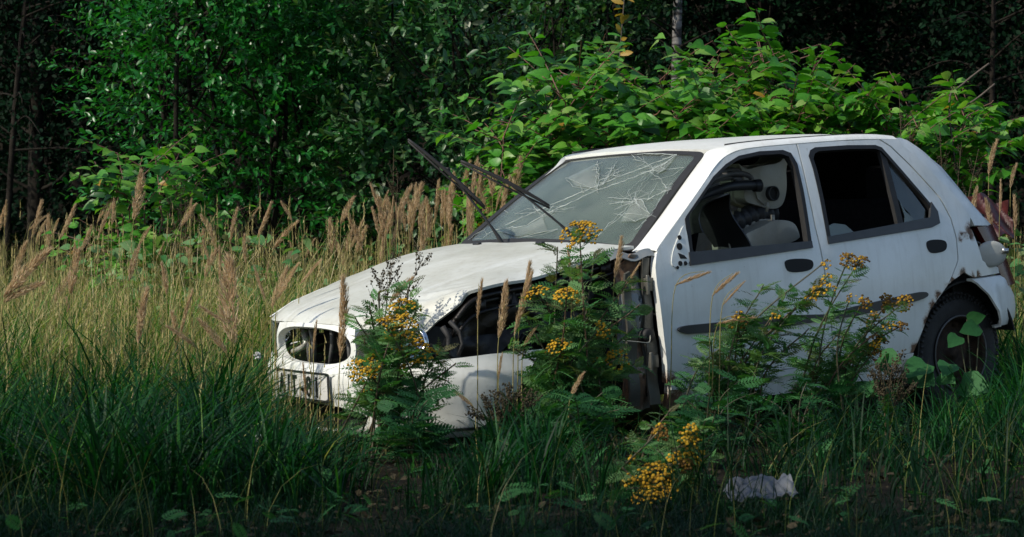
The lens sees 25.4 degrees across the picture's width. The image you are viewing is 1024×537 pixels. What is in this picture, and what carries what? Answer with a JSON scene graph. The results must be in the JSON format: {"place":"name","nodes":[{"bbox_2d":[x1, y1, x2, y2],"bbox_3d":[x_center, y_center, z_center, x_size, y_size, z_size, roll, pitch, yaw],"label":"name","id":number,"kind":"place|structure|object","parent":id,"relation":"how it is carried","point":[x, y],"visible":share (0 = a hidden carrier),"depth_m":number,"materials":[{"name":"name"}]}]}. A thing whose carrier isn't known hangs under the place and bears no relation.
{"place":"outdoors","nodes":[
{"label":"outdoors","id":0,"kind":"place"},
{"bbox_2d":[12,239,28,335],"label":"reed grass","id":1,"kind":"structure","parent":0,"point":[21,256],"depth_m":9.91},
{"bbox_2d":[30,199,43,280],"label":"reed grass","id":2,"kind":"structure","parent":0,"point":[38,215],"depth_m":13.39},
{"bbox_2d":[45,212,51,289],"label":"reed grass","id":3,"kind":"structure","parent":0,"point":[48,224],"depth_m":15.39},
{"bbox_2d":[67,247,82,397],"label":"reed grass","id":4,"kind":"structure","parent":0,"point":[72,280],"depth_m":8.92,"materials":[{"name":"plant"}]},
{"bbox_2d":[128,244,140,338],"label":"reed grass","id":5,"kind":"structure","parent":0,"point":[132,269],"depth_m":10.21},
{"bbox_2d":[132,169,145,239],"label":"reed grass","id":6,"kind":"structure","parent":0,"point":[140,183],"depth_m":13.99,"materials":[{"name":"plant"}]},
{"bbox_2d":[135,285,150,379],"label":"reed grass","id":7,"kind":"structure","parent":0,"point":[141,311],"depth_m":8.40,"materials":[{"name":"plant"}]},
{"bbox_2d":[179,288,193,402],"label":"reed grass","id":8,"kind":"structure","parent":0,"point":[186,308],"depth_m":8.60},
{"bbox_2d":[203,247,218,356],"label":"reed grass","id":9,"kind":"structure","parent":0,"point":[213,254],"depth_m":10.64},
{"bbox_2d":[214,252,240,376],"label":"reed grass","id":10,"kind":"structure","parent":0,"point":[228,263],"depth_m":8.99,"materials":[{"name":"plant"}]},
{"bbox_2d":[229,206,237,249],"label":"reed grass","id":11,"kind":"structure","parent":0,"point":[234,219],"depth_m":13.25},
{"bbox_2d":[270,264,289,385],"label":"reed grass","id":12,"kind":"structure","parent":0,"point":[284,273],"depth_m":9.30,"materials":[{"name":"plant"}]},
{"bbox_2d":[313,319,317,443],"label":"reed grass","id":13,"kind":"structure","parent":0,"point":[314,335],"depth_m":8.60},
{"bbox_2d":[326,217,336,282],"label":"reed grass","id":14,"kind":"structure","parent":0,"point":[330,221],"depth_m":15.09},
{"bbox_2d":[407,180,423,239],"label":"reed grass","id":15,"kind":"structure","parent":0,"point":[415,196],"depth_m":12.95,"materials":[{"name":"plant"}]},
{"bbox_2d":[417,198,426,246],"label":"reed grass","id":16,"kind":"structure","parent":0,"point":[421,213],"depth_m":12.78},
{"bbox_2d":[418,211,431,250],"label":"reed grass","id":17,"kind":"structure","parent":0,"point":[429,217],"depth_m":12.47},
{"bbox_2d":[434,179,440,247],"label":"reed grass","id":18,"kind":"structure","parent":0,"point":[437,195],"depth_m":14.08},
{"bbox_2d":[440,190,447,245],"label":"reed grass","id":19,"kind":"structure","parent":0,"point":[442,201],"depth_m":13.55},
{"bbox_2d":[447,185,452,229],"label":"reed grass","id":20,"kind":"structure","parent":0,"point":[450,214],"depth_m":12.38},
{"bbox_2d":[467,186,474,233],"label":"reed grass","id":21,"kind":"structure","parent":0,"point":[470,212],"depth_m":12.41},
{"bbox_2d":[471,157,478,231],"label":"reed grass","id":22,"kind":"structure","parent":0,"point":[474,179],"depth_m":12.54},
{"bbox_2d":[476,278,483,433],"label":"reed grass","id":23,"kind":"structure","parent":0,"point":[479,294],"depth_m":8.70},
{"bbox_2d":[0,0,1023,295],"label":"hill","id":24,"kind":"structure","parent":0,"point":[76,182],"depth_m":35.69,"materials":[{"name":"plant"}]},
{"bbox_2d":[0,223,1023,536],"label":"ground","id":25,"kind":"structure","parent":0,"point":[720,477],"depth_m":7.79,"materials":[{"name":"green plant"}]},
{"bbox_2d":[0,280,46,329],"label":"reed grass","id":26,"kind":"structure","parent":25,"relation":"on","point":[27,290],"depth_m":8.60,"materials":[{"name":"plant"}]},
{"bbox_2d":[0,246,54,318],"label":"reed grass","id":27,"kind":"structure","parent":25,"relation":"on","point":[27,273],"depth_m":8.60,"materials":[{"name":"plant"}]},
{"bbox_2d":[57,203,76,284],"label":"reed grass","id":28,"kind":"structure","parent":25,"relation":"on","point":[67,223],"depth_m":12.85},
{"bbox_2d":[0,0,172,291],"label":"birch tree","id":29,"kind":"object","parent":25,"relation":"on","point":[16,98],"visible":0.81,"depth_m":20.46,"materials":[{"name":"green plant"}]},
{"bbox_2d":[0,0,201,293],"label":"woodland tree","id":30,"kind":"object","parent":25,"relation":"on","point":[36,191],"visible":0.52,"depth_m":24.38,"materials":[{"name":"green plant"}]},
{"bbox_2d":[97,203,112,276],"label":"reed grass","id":31,"kind":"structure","parent":25,"relation":"on","point":[104,220],"depth_m":14.28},
{"bbox_2d":[111,199,115,291],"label":"reed grass","id":32,"kind":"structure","parent":25,"relation":"on","point":[113,213],"depth_m":14.13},
{"bbox_2d":[0,0,259,277],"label":"woodland tree","id":33,"kind":"object","parent":25,"relation":"on","point":[85,162],"visible":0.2,"depth_m":25.29,"materials":[{"name":"green plant"}]},
{"bbox_2d":[40,126,255,309],"bbox_3d":[-2.379,-0.155,14.982,1.432,1.584,1.267,0,1,-13],"label":"knotweed bush","id":34,"kind":"object","parent":25,"relation":"on","point":[125,192],"visible":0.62,"depth_m":14.78,"materials":[{"name":"green plant"}]},
{"bbox_2d":[160,261,168,381],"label":"reed grass","id":35,"kind":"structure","parent":25,"relation":"on","point":[164,274],"depth_m":8.97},
{"bbox_2d":[169,309,180,372],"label":"reed grass","id":36,"kind":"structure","parent":25,"relation":"on","point":[173,320],"depth_m":9.23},
{"bbox_2d":[166,179,196,307],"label":"mugwort","id":37,"kind":"object","parent":25,"relation":"on","point":[181,213],"visible":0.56,"depth_m":14.49,"materials":[{"name":"green plant"}]},
{"bbox_2d":[165,325,201,399],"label":"reed grass","id":38,"kind":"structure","parent":25,"relation":"on","point":[176,331],"depth_m":8.50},
{"bbox_2d":[179,202,197,308],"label":"reed grass","id":39,"kind":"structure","parent":25,"relation":"on","point":[188,214],"depth_m":11.51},
{"bbox_2d":[201,239,211,371],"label":"reed grass","id":40,"kind":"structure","parent":25,"relation":"on","point":[206,252],"depth_m":9.66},
{"bbox_2d":[199,213,217,292],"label":"reed grass","id":41,"kind":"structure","parent":25,"relation":"on","point":[210,228],"depth_m":13.15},
{"bbox_2d":[197,317,229,397],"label":"reed grass","id":42,"kind":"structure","parent":25,"relation":"on","point":[206,326],"depth_m":8.60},
{"bbox_2d":[198,303,232,391],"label":"reed grass","id":43,"kind":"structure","parent":25,"relation":"on","point":[211,313],"depth_m":8.80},
{"bbox_2d":[52,0,384,293],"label":"woodland tree","id":44,"kind":"object","parent":25,"relation":"on","point":[243,185],"visible":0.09,"depth_m":23.66,"materials":[{"name":"green plant"}]},
{"bbox_2d":[36,0,403,290],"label":"willow shrub","id":45,"kind":"object","parent":25,"relation":"on","point":[271,13],"visible":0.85,"depth_m":17.06,"materials":[{"name":"green plant"}]},
{"bbox_2d":[253,264,267,379],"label":"reed grass","id":46,"kind":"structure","parent":25,"relation":"on","point":[258,281],"depth_m":9.84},
{"bbox_2d":[255,201,272,315],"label":"reed grass","id":47,"kind":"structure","parent":25,"relation":"on","point":[267,216],"depth_m":13.21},
{"bbox_2d":[269,219,298,303],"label":"reed grass","id":48,"kind":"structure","parent":25,"relation":"on","point":[280,239],"depth_m":13.33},
{"bbox_2d":[273,262,299,399],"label":"reed grass","id":49,"kind":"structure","parent":25,"relation":"on","point":[289,276],"depth_m":9.50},
{"bbox_2d":[302,362,306,447],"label":"reed grass","id":50,"kind":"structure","parent":25,"relation":"on","point":[304,380],"depth_m":8.40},
{"bbox_2d":[296,260,320,430],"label":"reed grass","id":51,"kind":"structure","parent":25,"relation":"on","point":[310,272],"depth_m":9.80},
{"bbox_2d":[157,0,481,289],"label":"willow shrub","id":52,"kind":"object","parent":25,"relation":"on","point":[345,69],"visible":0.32,"depth_m":18.04,"materials":[{"name":"green plant"}]},
{"bbox_2d":[337,272,350,441],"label":"reed grass","id":53,"kind":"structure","parent":25,"relation":"on","point":[342,319],"depth_m":8.50,"materials":[{"name":"plant"}]},
{"bbox_2d":[340,195,355,279],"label":"reed grass","id":54,"kind":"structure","parent":25,"relation":"on","point":[343,216],"depth_m":12.80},
{"bbox_2d":[347,214,363,265],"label":"reed grass","id":55,"kind":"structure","parent":25,"relation":"on","point":[355,230],"depth_m":13.41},
{"bbox_2d":[218,0,524,267],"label":"woodland tree","id":56,"kind":"object","parent":25,"relation":"on","point":[405,171],"visible":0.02,"depth_m":24.13,"materials":[{"name":"green plant"}]},
{"bbox_2d":[369,182,387,259],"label":"reed grass","id":57,"kind":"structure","parent":25,"relation":"on","point":[380,210],"depth_m":12.80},
{"bbox_2d":[386,149,405,258],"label":"mugwort","id":58,"kind":"object","parent":25,"relation":"on","point":[393,195],"visible":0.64,"depth_m":13.99,"materials":[{"name":"grey plant"}]},
{"bbox_2d":[324,275,472,457],"bbox_3d":[-0.462,0.362,8.495,0.532,0.678,0.476,0,1,29],"label":"tansy plant","id":59,"kind":"object","parent":25,"relation":"on","point":[388,378],"visible":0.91,"depth_m":8.42,"materials":[{"name":"green plant"}]},
{"bbox_2d":[364,245,432,436],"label":"mugwort","id":60,"kind":"object","parent":25,"relation":"on","point":[380,283],"visible":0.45,"depth_m":8.90,"materials":[{"name":"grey plant"}]},
{"bbox_2d":[396,183,412,257],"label":"reed grass","id":61,"kind":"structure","parent":25,"relation":"on","point":[402,207],"depth_m":12.41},
{"bbox_2d":[363,384,461,467],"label":"fern leaved weed","id":62,"kind":"object","parent":25,"relation":"on","point":[406,431],"visible":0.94,"depth_m":7.96,"materials":[{"name":"green plant"}]},
{"bbox_2d":[275,0,570,280],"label":"willow shrub","id":63,"kind":"object","parent":25,"relation":"on","point":[474,112],"visible":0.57,"depth_m":16.74,"materials":[{"name":"green plant"}]},
{"bbox_2d":[464,382,542,451],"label":"mugwort","id":64,"kind":"object","parent":25,"relation":"on","point":[511,397],"visible":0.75,"depth_m":7.99,"materials":[{"name":"green plant"}]},
{"bbox_2d":[496,277,510,417],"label":"reed grass","id":65,"kind":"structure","parent":25,"relation":"on","point":[503,316],"depth_m":8.60,"materials":[{"name":"plant"}]},
{"bbox_2d":[355,0,667,243],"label":"woodland tree","id":66,"kind":"object","parent":25,"relation":"on","point":[489,8],"visible":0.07,"depth_m":22.16,"materials":[{"name":"green plant"}]},
{"bbox_2d":[0,194,1023,536],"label":"dry grass","id":67,"kind":"structure","parent":25,"relation":"on","point":[320,268],"depth_m":9.94,"materials":[{"name":"plant"}]},
{"bbox_2d":[967,192,1016,240],"bbox_3d":[2.595,-0.292,12.428,0.288,0.291,0.423,0,1,0],"label":"scrap panel","id":68,"kind":"object","parent":67,"relation":"on","point":[1006,224],"visible":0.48,"depth_m":12.43,"materials":[{"name":"red paint"}]},
{"bbox_2d":[0,232,1023,536],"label":"ground weeds","id":69,"kind":"object","parent":25,"relation":"on","point":[290,258],"visible":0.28,"depth_m":7.47,"materials":[{"name":"green plant"}]},
{"bbox_2d":[0,0,1023,299],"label":"woodland","id":70,"kind":"object","parent":25,"relation":"on","point":[414,240],"visible":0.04,"depth_m":28.31,"materials":[{"name":"green plant"}]},
{"bbox_2d":[438,130,587,232],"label":"knotweed bush","id":71,"kind":"object","parent":25,"relation":"on","point":[494,163],"visible":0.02,"depth_m":13.16,"materials":[{"name":"green plant"}]},
{"bbox_2d":[512,267,533,410],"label":"reed grass","id":72,"kind":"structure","parent":25,"relation":"on","point":[521,309],"depth_m":8.60,"materials":[{"name":"plant"}]},
{"bbox_2d":[430,0,696,219],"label":"willow shrub","id":73,"kind":"object","parent":25,"relation":"on","point":[575,36],"visible":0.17,"depth_m":19.37,"materials":[{"name":"green plant"}]},
{"bbox_2d":[502,220,656,453],"bbox_3d":[0.249,0.258,8.663,0.572,0.882,0.470,0,1,13],"label":"tansy plant","id":74,"kind":"object","parent":25,"relation":"on","point":[561,365],"visible":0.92,"depth_m":8.63,"materials":[{"name":"green plant"}]},
{"bbox_2d":[532,385,641,464],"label":"fern leaved weed","id":75,"kind":"object","parent":25,"relation":"on","point":[593,420],"visible":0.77,"depth_m":8.05,"materials":[{"name":"green plant"}]},
{"bbox_2d":[428,31,795,211],"bbox_3d":[0.611,-0.382,13.750,2.304,2.064,1.682,0,1,-11],"label":"knotweed bush","id":76,"kind":"object","parent":25,"relation":"on","point":[561,132],"visible":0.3,"depth_m":13.29,"materials":[{"name":"green plant"}]},
{"bbox_2d":[607,0,634,82],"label":"sapling","id":77,"kind":"object","parent":25,"relation":"on","point":[619,30],"visible":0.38,"depth_m":15.18,"materials":[{"name":"yellow plant"}]},
{"bbox_2d":[481,0,785,145],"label":"woodland tree","id":78,"kind":"object","parent":25,"relation":"on","point":[705,42],"visible":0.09,"depth_m":22.54,"materials":[{"name":"green plant"}]},
{"bbox_2d":[267,134,1015,437],"bbox_3d":[0.615,0.062,10.406,3.781,1.407,1.658,-5,3,-37],"label":"car","id":79,"kind":"object","parent":25,"relation":"on","point":[905,217],"visible":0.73,"depth_m":9.93,"materials":[{"name":"white paint"}]},
{"bbox_2d":[689,193,750,247],"bbox_3d":[0.863,-0.155,9.965,0.286,0.344,0.301,-5,3,-37],"label":"arch liner","id":80,"kind":"object","parent":79,"relation":"in","point":[712,218],"visible":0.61,"depth_m":9.98,"materials":[{"name":"plastic"}]},
{"bbox_2d":[700,179,762,200],"bbox_3d":[0.948,-0.333,9.975,0.338,0.123,0.064,0,1,-26],"label":"intake pipe","id":81,"kind":"object","parent":80,"relation":"on","point":[755,185],"visible":0.88,"depth_m":9.96,"materials":[{"name":"black plastic"}]},
{"bbox_2d":[712,215,799,249],"bbox_3d":[1.086,-0.149,10.146,0.347,0.176,0.220,-5,3,-37],"label":"coolant tank","id":82,"kind":"object","parent":79,"relation":"in","point":[771,231],"visible":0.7,"depth_m":10.07,"materials":[{"name":"plastic"}]},
{"bbox_2d":[720,156,786,211],"bbox_3d":[1.097,-0.383,10.216,0.330,0.260,0.198,-5,3,-37],"label":"washer tank","id":83,"kind":"object","parent":82,"relation":"on","point":[770,172],"visible":0.71,"depth_m":10.17,"materials":[{"name":"plastic"}]},
{"bbox_2d":[711,168,753,184],"bbox_3d":[0.925,-0.387,10.028,0.352,0.110,0.055,-5,3,-37],"label":"rubber hose","id":84,"kind":"object","parent":83,"relation":"attached to","point":[734,174],"visible":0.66,"depth_m":10.05,"materials":[{"name":"rubber"}]},
{"bbox_2d":[732,205,779,228],"bbox_3d":[1.054,-0.217,10.165,0.325,0.141,0.131,-5,3,-37],"label":"ribbed duct","id":85,"kind":"object","parent":82,"relation":"on","point":[744,216],"visible":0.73,"depth_m":10.12,"materials":[{"name":"black plastic"}]},
{"bbox_2d":[584,405,724,503],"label":"tansy plant","id":86,"kind":"object","parent":25,"relation":"on","point":[668,441],"visible":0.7,"depth_m":6.97,"materials":[{"name":"green plant"}]},
{"bbox_2d":[510,0,844,146],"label":"knotweed bush","id":87,"kind":"object","parent":25,"relation":"on","point":[634,91],"visible":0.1,"depth_m":13.71,"materials":[{"name":"green plant"}]},
{"bbox_2d":[569,0,798,97],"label":"birch tree","id":88,"kind":"object","parent":25,"relation":"on","point":[676,29],"visible":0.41,"depth_m":18.92,"materials":[{"name":"green plant"}]},
{"bbox_2d":[668,271,710,427],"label":"reed grass","id":89,"kind":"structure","parent":25,"relation":"on","point":[695,276],"depth_m":8.90,"materials":[{"name":"plant"}]},
{"bbox_2d":[663,368,770,460],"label":"fern leaved weed","id":90,"kind":"object","parent":25,"relation":"on","point":[692,414],"visible":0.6,"depth_m":8.17,"materials":[{"name":"green plant"}]},
{"bbox_2d":[708,271,738,416],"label":"reed grass","id":91,"kind":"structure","parent":25,"relation":"on","point":[722,285],"depth_m":8.90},
{"bbox_2d":[717,280,745,448],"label":"reed grass","id":92,"kind":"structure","parent":25,"relation":"on","point":[733,292],"depth_m":8.90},
{"bbox_2d":[710,315,756,416],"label":"reed grass","id":93,"kind":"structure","parent":25,"relation":"on","point":[732,319],"depth_m":8.90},
{"bbox_2d":[575,64,896,147],"bbox_3d":[1.325,-0.280,13.446,2.081,1.865,1.520,0,1,2],"label":"knotweed bush","id":94,"kind":"object","parent":25,"relation":"on","point":[747,120],"visible":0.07,"depth_m":13.11,"materials":[{"name":"green plant"}]},
{"bbox_2d":[665,258,836,444],"bbox_3d":[0.945,0.327,9.056,0.668,0.737,0.487,0,1,0],"label":"tansy plant","id":95,"kind":"object","parent":25,"relation":"on","point":[741,369],"visible":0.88,"depth_m":8.99,"materials":[{"name":"green plant"}]},
{"bbox_2d":[723,473,798,502],"bbox_3d":[0.729,0.646,6.666,0.217,0.082,0.154,0,1,0],"label":"plastic sheet","id":96,"kind":"object","parent":25,"relation":"on","point":[784,478],"visible":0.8,"depth_m":6.68,"materials":[{"name":"plastic"}]},
{"bbox_2d":[586,0,938,124],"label":"woodland tree","id":97,"kind":"object","parent":25,"relation":"on","point":[744,8],"visible":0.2,"depth_m":21.34,"materials":[{"name":"green plant"}]},
{"bbox_2d":[648,42,931,137],"bbox_3d":[1.785,-0.410,14.268,1.719,2.109,2.354,0,1,41],"label":"knotweed bush","id":98,"kind":"object","parent":25,"relation":"on","point":[895,117],"visible":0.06,"depth_m":13.88,"materials":[{"name":"green plant"}]},
{"bbox_2d":[746,374,855,459],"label":"fern leaved weed","id":99,"kind":"object","parent":25,"relation":"on","point":[837,389],"visible":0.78,"depth_m":8.32,"materials":[{"name":"green plant"}]},
{"bbox_2d":[780,252,913,437],"bbox_3d":[1.342,0.314,9.218,0.527,0.760,0.544,0,1,0],"label":"tansy plant","id":100,"kind":"object","parent":25,"relation":"on","point":[840,368],"visible":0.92,"depth_m":9.15,"materials":[{"name":"green plant"}]},
{"bbox_2d":[712,0,1019,194],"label":"woodland tree","id":101,"kind":"object","parent":25,"relation":"on","point":[867,55],"visible":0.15,"depth_m":22.66,"materials":[{"name":"green plant"}]},
{"bbox_2d":[846,348,933,417],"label":"broadleaf weed","id":102,"kind":"object","parent":25,"relation":"on","point":[890,353],"visible":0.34,"depth_m":9.47,"materials":[{"name":"green plant"}]},
{"bbox_2d":[862,349,918,444],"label":"mugwort","id":103,"kind":"object","parent":25,"relation":"on","point":[876,381],"visible":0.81,"depth_m":8.40,"materials":[{"name":"green plant"}]},
{"bbox_2d":[765,49,1023,257],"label":"knotweed bush","id":104,"kind":"object","parent":25,"relation":"on","point":[973,141],"visible":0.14,"depth_m":13.49,"materials":[{"name":"green plant"}]},
{"bbox_2d":[948,63,994,168],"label":"bare branch","id":105,"kind":"object","parent":104,"relation":"attached to","point":[974,74],"visible":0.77,"depth_m":13.59,"materials":[{"name":"wood"}]},
{"bbox_2d":[775,0,1023,258],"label":"woodland tree","id":106,"kind":"object","parent":25,"relation":"on","point":[936,15],"visible":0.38,"depth_m":21.17,"materials":[{"name":"green plant"}]},
{"bbox_2d":[892,98,918,145],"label":"mugwort","id":107,"kind":"object","parent":25,"relation":"on","point":[901,119],"visible":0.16,"depth_m":12.99,"materials":[{"name":"green plant"}]},
{"bbox_2d":[867,0,1023,260],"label":"woodland tree","id":108,"kind":"object","parent":25,"relation":"on","point":[1012,31],"visible":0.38,"depth_m":20.34,"materials":[{"name":"green plant"}]},
{"bbox_2d":[904,356,988,430],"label":"broadleaf weed","id":109,"kind":"object","parent":25,"relation":"on","point":[916,366],"visible":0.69,"depth_m":9.36,"materials":[{"name":"green plant"}]},
{"bbox_2d":[890,0,1023,201],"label":"birch tree","id":110,"kind":"object","parent":25,"relation":"on","point":[991,44],"visible":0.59,"depth_m":18.44,"materials":[{"name":"green plant"}]},
{"bbox_2d":[934,128,982,196],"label":"mugwort","id":111,"kind":"object","parent":25,"relation":"on","point":[941,160],"visible":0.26,"depth_m":12.79,"materials":[{"name":"green plant"}]},
{"bbox_2d":[947,311,984,401],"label":"broadleaf weed","id":112,"kind":"object","parent":25,"relation":"on","point":[974,319],"visible":0.67,"depth_m":9.74,"materials":[{"name":"green plant"}]},
{"bbox_2d":[511,156,523,195],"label":"reed grass","id":113,"kind":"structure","parent":0,"point":[515,177],"depth_m":12.92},
{"bbox_2d":[516,259,532,410],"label":"reed grass","id":114,"kind":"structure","parent":0,"point":[528,271],"depth_m":8.70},
{"bbox_2d":[611,235,624,451],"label":"reed grass","id":115,"kind":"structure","parent":0,"point":[618,259],"depth_m":8.80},
{"bbox_2d":[988,139,998,196],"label":"reed grass","id":116,"kind":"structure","parent":0,"point":[992,156],"depth_m":12.99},
{"bbox_2d":[1012,193,1018,358],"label":"reed grass","id":117,"kind":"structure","parent":0,"point":[1015,215],"depth_m":12.00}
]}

